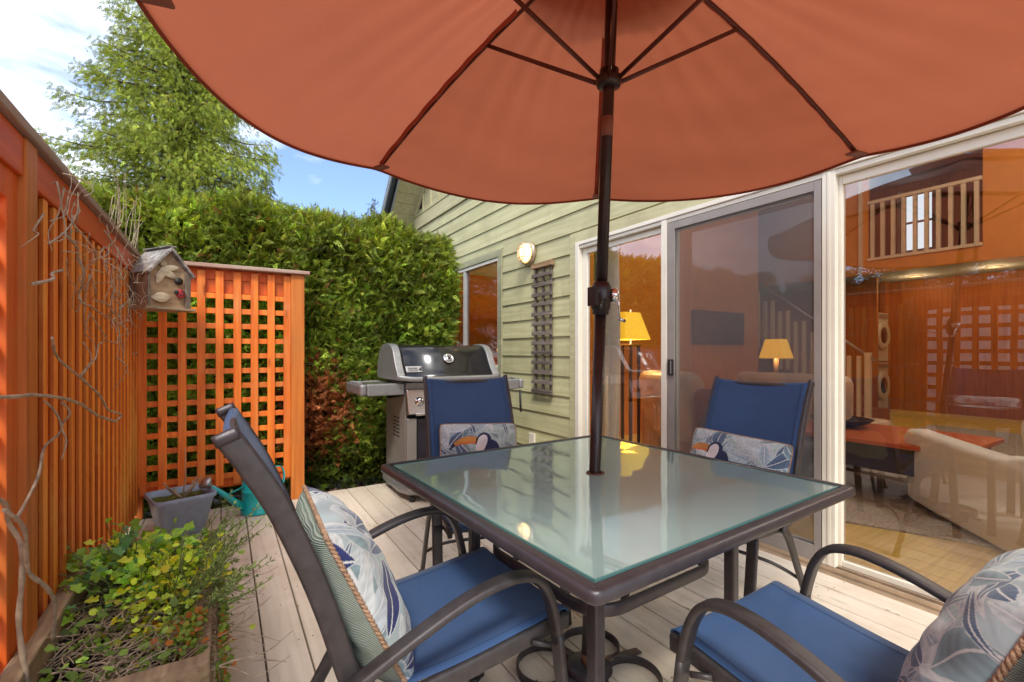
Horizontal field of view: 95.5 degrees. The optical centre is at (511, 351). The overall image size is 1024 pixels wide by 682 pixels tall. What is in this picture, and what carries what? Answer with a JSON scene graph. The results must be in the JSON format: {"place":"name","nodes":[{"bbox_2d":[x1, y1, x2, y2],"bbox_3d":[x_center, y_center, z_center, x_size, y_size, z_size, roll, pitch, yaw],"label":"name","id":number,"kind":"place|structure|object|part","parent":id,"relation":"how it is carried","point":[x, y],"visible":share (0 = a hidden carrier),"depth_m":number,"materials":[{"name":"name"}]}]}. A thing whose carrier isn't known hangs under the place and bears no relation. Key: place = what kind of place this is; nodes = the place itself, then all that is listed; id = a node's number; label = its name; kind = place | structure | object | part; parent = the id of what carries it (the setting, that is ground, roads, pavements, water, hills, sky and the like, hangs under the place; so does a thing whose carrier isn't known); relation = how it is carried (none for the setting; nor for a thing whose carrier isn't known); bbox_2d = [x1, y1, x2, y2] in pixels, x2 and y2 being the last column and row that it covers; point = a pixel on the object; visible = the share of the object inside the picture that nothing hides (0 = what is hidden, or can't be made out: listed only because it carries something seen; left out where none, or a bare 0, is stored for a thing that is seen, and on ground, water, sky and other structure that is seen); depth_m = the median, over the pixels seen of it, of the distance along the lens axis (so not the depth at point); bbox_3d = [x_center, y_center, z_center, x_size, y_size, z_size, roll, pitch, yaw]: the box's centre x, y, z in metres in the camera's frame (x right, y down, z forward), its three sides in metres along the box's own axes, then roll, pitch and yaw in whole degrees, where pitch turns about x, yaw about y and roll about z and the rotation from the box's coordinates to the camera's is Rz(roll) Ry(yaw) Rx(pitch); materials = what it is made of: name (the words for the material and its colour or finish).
{"place":"outdoors","nodes":[
{"label":"outdoors","id":0,"kind":"place"},
{"bbox_2d":[0,0,388,219],"label":"sky","id":1,"kind":"structure","parent":0,"point":[39,39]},
{"bbox_2d":[143,477,374,657],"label":"ground","id":2,"kind":"structure","parent":0,"point":[216,500],"depth_m":3.81,"materials":[{"name":"brown soil"}]},
{"bbox_2d":[35,0,308,216],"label":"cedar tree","id":3,"kind":"object","parent":2,"relation":"on","point":[191,150],"visible":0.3,"depth_m":10.81,"materials":[{"name":"green plant"}]},
{"bbox_2d":[145,477,385,518],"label":"fallen leaves","id":4,"kind":"object","parent":2,"relation":"on","point":[360,484],"visible":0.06,"depth_m":3.99,"materials":[{"name":"brown plant"}]},
{"bbox_2d":[68,166,464,519],"bbox_3d":[-2.569,-0.063,3.847,4.668,2.643,1.514,0,0,-32],"label":"hedge","id":5,"kind":"object","parent":2,"relation":"on","point":[374,284],"visible":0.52,"depth_m":3.85,"materials":[{"name":"green plant"}]},
{"bbox_2d":[381,110,1023,615],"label":"house","id":6,"kind":"structure","parent":2,"relation":"on","point":[799,280],"depth_m":4.26,"materials":[{"name":"paint"}]},
{"bbox_2d":[457,258,497,367],"bbox_3d":[-0.506,-0.430,5.823,0.062,1.240,1.470,0,0,-32],"label":"window","id":7,"kind":"structure","parent":6,"relation":"in","point":[465,272],"depth_m":5.92,"materials":[{"name":"beige plastic"}]},
{"bbox_2d":[517,241,535,265],"bbox_3d":[0.119,-0.975,4.616,0.131,0.243,0.243,0,0,-32],"label":"wall light","id":8,"kind":"object","parent":6,"relation":"attached to","point":[526,253],"visible":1,"depth_m":4.56,"materials":[{"name":"white glass"}]},
{"bbox_2d":[531,260,553,395],"bbox_3d":[0.288,-0.212,4.433,0.042,1.265,0.330,0,0,-32],"label":"wall trellis","id":9,"kind":"object","parent":6,"relation":"attached to","point":[543,323],"depth_m":4.42,"materials":[{"name":"grey wood"}]},
{"bbox_2d":[594,252,603,434],"bbox_3d":[0.759,0.096,4.072,0.078,1.989,0.100,0,0,-32],"label":"curtain","id":10,"kind":"object","parent":6,"relation":"hanging from","point":[595,256],"visible":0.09,"depth_m":4.07,"materials":[{"name":"fabric"}]},
{"bbox_2d":[604,246,620,437],"bbox_3d":[0.853,0.096,3.977,0.077,1.989,0.180,0,0,-32],"label":"curtain","id":11,"kind":"object","parent":6,"relation":"hanging from","point":[612,365],"visible":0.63,"depth_m":3.94,"materials":[{"name":"fabric"}]},
{"bbox_2d":[620,310,650,442],"bbox_3d":[1.117,0.349,4.611,0.350,1.519,0.350,0,0,-32],"label":"floor lamp","id":12,"kind":"object","parent":6,"relation":"on","point":[633,327],"visible":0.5,"depth_m":4.52,"materials":[{"name":"yellow fabric"}]},
{"bbox_2d":[639,370,660,446],"bbox_3d":[1.777,0.635,4.397,0.945,0.910,0.800,0,0,-32],"label":"recliner","id":13,"kind":"object","parent":6,"relation":"on","point":[650,386],"visible":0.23,"depth_m":4.36,"materials":[{"name":"beige leather"}]},
{"bbox_2d":[575,110,1023,615],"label":"sliding door","id":14,"kind":"structure","parent":6,"relation":"in","point":[753,283],"depth_m":2.59,"materials":[{"name":"beige plastic"}]},
{"bbox_2d":[845,376,891,425],"bbox_3d":[3.015,0.630,4.929,0.880,0.820,1.400,0,0,-32],"label":"sofa","id":15,"kind":"object","parent":6,"relation":"on","point":[848,398],"visible":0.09,"depth_m":4.19,"materials":[{"name":"beige fabric"}]},
{"bbox_2d":[878,362,889,407],"bbox_3d":[6.652,0.658,8.817,0.640,0.900,0.705,0,0,-32],"label":"washing machine","id":16,"kind":"object","parent":6,"relation":"on","point":[883,384],"visible":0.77,"depth_m":8.55,"materials":[{"name":"metal"}]},
{"bbox_2d":[878,313,889,361],"bbox_3d":[6.652,-0.260,8.817,0.640,0.900,0.705,0,0,-32],"label":"dryer","id":17,"kind":"object","parent":16,"relation":"on","point":[883,335],"visible":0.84,"depth_m":8.55,"materials":[{"name":"metal"}]},
{"bbox_3d":[6.822,-0.290,8.543,0.520,0.520,0.060,0,0,-32],"label":"door","id":18,"kind":"part","parent":17,"relation":"part of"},
{"bbox_3d":[6.822,0.628,8.543,0.520,0.520,0.060,0,0,-32],"label":"door","id":19,"kind":"part","parent":16,"relation":"part of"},
{"bbox_2d":[897,183,936,253],"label":"loft window","id":20,"kind":"structure","parent":6,"relation":"in","point":[932,195],"depth_m":10.60,"materials":[{"name":"white glass"}]},
{"bbox_2d":[845,423,1004,511],"bbox_3d":[2.892,0.876,3.923,0.950,0.442,1.580,0,0,-32],"label":"coffee table","id":21,"kind":"object","parent":6,"relation":"on","point":[884,448],"visible":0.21,"depth_m":3.47,"materials":[{"name":"brown wood"}]},
{"bbox_2d":[845,416,874,426],"bbox_3d":[2.881,0.619,4.082,0.477,0.068,0.477,0,0,-32],"label":"bowl","id":22,"kind":"object","parent":21,"relation":"on","point":[853,421],"visible":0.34,"depth_m":3.97,"materials":[{"name":"black ceramic"}]},
{"bbox_2d":[904,420,1023,551],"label":"sofa","id":23,"kind":"object","parent":6,"relation":"on","point":[978,491],"visible":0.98,"depth_m":2.73,"materials":[{"name":"beige fabric"}]},
{"bbox_2d":[985,265,1002,267],"bbox_3d":[7.509,-1.314,7.246,0.198,0.008,0.198,0,0,-32],"label":"downlight","id":24,"kind":"object","parent":6,"relation":"attached to","point":[994,266],"visible":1,"depth_m":7.21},
{"bbox_2d":[258,171,277,202],"bbox_3d":[-14.528,-4.651,26.899,4.114,11.741,4.345,0,0,-32],"label":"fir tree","id":25,"kind":"object","parent":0,"point":[266,188],"visible":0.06,"depth_m":27.08,"materials":[{"name":"green plant"}]},
{"bbox_2d":[365,198,379,216],"bbox_3d":[-6.481,-3.000,21.792,1.962,8.440,2.085,0,0,-32],"label":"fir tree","id":26,"kind":"object","parent":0,"point":[373,207],"visible":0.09,"depth_m":21.81,"materials":[{"name":"green plant"}]},
{"bbox_2d":[128,483,937,681],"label":"deck","id":27,"kind":"structure","parent":0,"point":[646,628],"depth_m":2.04,"materials":[{"name":"wood"}]},
{"bbox_2d":[0,160,16,673],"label":"fence","id":28,"kind":"object","parent":27,"relation":"on","point":[8,380],"visible":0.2,"depth_m":1.22,"materials":[{"name":"brown wood"}]},
{"bbox_2d":[0,89,143,649],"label":"slatted fence","id":29,"kind":"object","parent":27,"relation":"on","point":[85,487],"visible":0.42,"depth_m":1.63,"materials":[{"name":"brown wood"}]},
{"bbox_2d":[0,124,156,681],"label":"bare vine","id":30,"kind":"object","parent":29,"relation":"attached to","point":[23,553],"visible":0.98,"depth_m":1.41,"materials":[{"name":"brown plant"}]},
{"bbox_2d":[129,245,195,312],"bbox_3d":[-2.171,-0.444,2.866,0.272,0.387,0.281,0,0,25],"label":"birdhouse","id":31,"kind":"object","parent":29,"relation":"attached to","point":[167,276],"visible":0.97,"depth_m":2.80,"materials":[{"name":"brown wood"}]},
{"bbox_2d":[0,529,217,681],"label":"planter box","id":32,"kind":"object","parent":27,"relation":"on","point":[197,668],"visible":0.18,"depth_m":1.30,"materials":[{"name":"brown wood"}]},
{"bbox_2d":[88,538,140,555],"bbox_3d":[-1.684,0.975,1.985,0.187,0.290,0.187,0,0,-32],"label":"clay pot","id":33,"kind":"object","parent":32,"relation":"in","point":[103,545],"visible":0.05,"depth_m":2.02,"materials":[{"name":"ceramic"}]},
{"bbox_2d":[38,517,245,681],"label":"leafy plant","id":34,"kind":"object","parent":32,"relation":"in","point":[121,557],"visible":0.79,"depth_m":1.66,"materials":[{"name":"green plant"}]},
{"bbox_2d":[67,563,236,681],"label":"trailing creeper","id":35,"kind":"object","parent":32,"relation":"in","point":[190,629],"visible":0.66,"depth_m":1.35,"materials":[{"name":"green plant"}]},
{"bbox_2d":[36,564,292,681],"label":"dry stem tangle","id":36,"kind":"object","parent":32,"relation":"in","point":[114,669],"visible":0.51,"depth_m":1.34,"materials":[{"name":"brown plant"}]},
{"bbox_2d":[85,534,254,673],"bbox_3d":[-1.219,0.786,1.659,0.500,0.235,0.959,0,0,-32],"label":"yellow plant","id":37,"kind":"object","parent":32,"relation":"in","point":[155,572],"visible":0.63,"depth_m":1.55,"materials":[{"name":"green plant"}]},
{"bbox_2d":[166,489,274,634],"bbox_3d":[-1.112,0.733,1.798,0.348,0.325,0.855,0,0,-32],"label":"twiggy shrub","id":38,"kind":"object","parent":32,"relation":"in","point":[224,551],"visible":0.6,"depth_m":1.60,"materials":[{"name":"green plant"}]},
{"bbox_2d":[144,448,216,539],"bbox_3d":[-2.052,0.860,2.881,0.324,0.520,0.324,0,0,42],"label":"plastic pot","id":39,"kind":"object","parent":27,"relation":"on","point":[184,504],"visible":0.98,"depth_m":2.82,"materials":[{"name":"grey plastic"}]},
{"bbox_2d":[137,261,309,499],"bbox_3d":[-2.023,0.256,3.320,1.060,1.728,0.135,0,0,-32],"label":"trellis screen","id":40,"kind":"object","parent":27,"relation":"on","point":[254,285],"visible":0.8,"depth_m":3.29,"materials":[{"name":"brown wood"}]},
{"bbox_2d":[198,465,284,515],"bbox_3d":[-1.805,0.957,3.170,0.220,0.317,0.566,0,0,19],"label":"watering can","id":41,"kind":"object","parent":27,"relation":"on","point":[248,502],"visible":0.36,"depth_m":3.15,"materials":[{"name":"teal plastic"}]},
{"bbox_2d":[211,402,568,681],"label":"sling chair","id":42,"kind":"object","parent":27,"relation":"on","point":[477,611],"visible":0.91,"depth_m":1.09,"materials":[{"name":"blue fabric"}]},
{"bbox_2d":[295,485,413,681],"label":"square pillow","id":43,"kind":"object","parent":42,"relation":"on","point":[364,588],"visible":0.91,"depth_m":0.97,"materials":[{"name":"fabric"}]},
{"bbox_2d":[346,343,523,501],"bbox_3d":[-0.577,0.529,3.805,1.390,1.181,0.645,0,0,-32],"label":"gas grill","id":44,"kind":"object","parent":27,"relation":"on","point":[402,370],"visible":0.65,"depth_m":3.58,"materials":[{"name":"paint"}]},
{"bbox_2d":[417,418,426,458],"bbox_3d":[-0.585,0.752,3.540,0.280,0.495,0.057,0,0,-32],"label":"door","id":45,"kind":"structure","parent":44,"relation":"in","point":[421,423],"depth_m":3.49,"materials":[{"name":"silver metal"}]},
{"bbox_2d":[418,375,571,625],"bbox_3d":[-0.138,0.625,2.187,0.565,0.989,0.787,0,0,-18],"label":"sling chair","id":46,"kind":"object","parent":27,"relation":"on","point":[468,401],"visible":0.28,"depth_m":2.44,"materials":[{"name":"blue fabric"}]},
{"bbox_2d":[439,423,516,455],"bbox_3d":[-0.164,0.488,2.341,0.402,0.251,0.142,2,-17,-18],"label":"lumbar pillow","id":47,"kind":"object","parent":46,"relation":"on","point":[456,438],"visible":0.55,"depth_m":2.30,"materials":[{"name":"fabric"}]},
{"bbox_2d":[516,615,662,681],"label":"umbrella base","id":48,"kind":"object","parent":27,"relation":"on","point":[576,663],"visible":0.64,"depth_m":1.64,"materials":[{"name":"metal"}]},
{"bbox_2d":[135,0,1023,473],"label":"patio umbrella","id":49,"kind":"object","parent":48,"relation":"on","point":[543,102],"visible":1,"depth_m":1.69,"materials":[{"name":"canvas fabric"},{"name":"painted metal"}]},
{"bbox_2d":[381,435,854,681],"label":"patio table","id":50,"kind":"object","parent":27,"relation":"on","point":[631,517],"visible":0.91,"depth_m":1.24,"materials":[{"name":"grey glass"}]},
{"bbox_2d":[620,376,814,599],"bbox_3d":[0.952,0.625,2.085,0.787,0.989,0.565,0,0,-39],"label":"sling chair","id":51,"kind":"object","parent":27,"relation":"on","point":[777,412],"visible":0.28,"depth_m":2.19,"materials":[{"name":"blue fabric"}]},
{"bbox_2d":[690,427,792,472],"bbox_3d":[1.053,0.520,2.189,0.141,0.256,0.465,20,-10,-38],"label":"lumbar pillow","id":52,"kind":"object","parent":51,"relation":"on","point":[758,452],"visible":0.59,"depth_m":2.13,"materials":[{"name":"fabric"}]},
{"bbox_2d":[669,544,951,681],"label":"sling chair","id":53,"kind":"object","parent":27,"relation":"on","point":[775,631],"visible":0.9,"depth_m":1.07,"materials":[{"name":"blue fabric"}]},
{"bbox_2d":[898,548,1023,681],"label":"square pillow","id":54,"kind":"object","parent":53,"relation":"on","point":[973,631],"visible":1,"depth_m":0.72,"materials":[{"name":"fabric"}]},
{"bbox_2d":[845,339,889,419],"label":"staircase","id":55,"kind":"structure","parent":0,"point":[862,406],"depth_m":7.01,"materials":[{"name":"cream paint"},{"name":"wood"}]}
]}

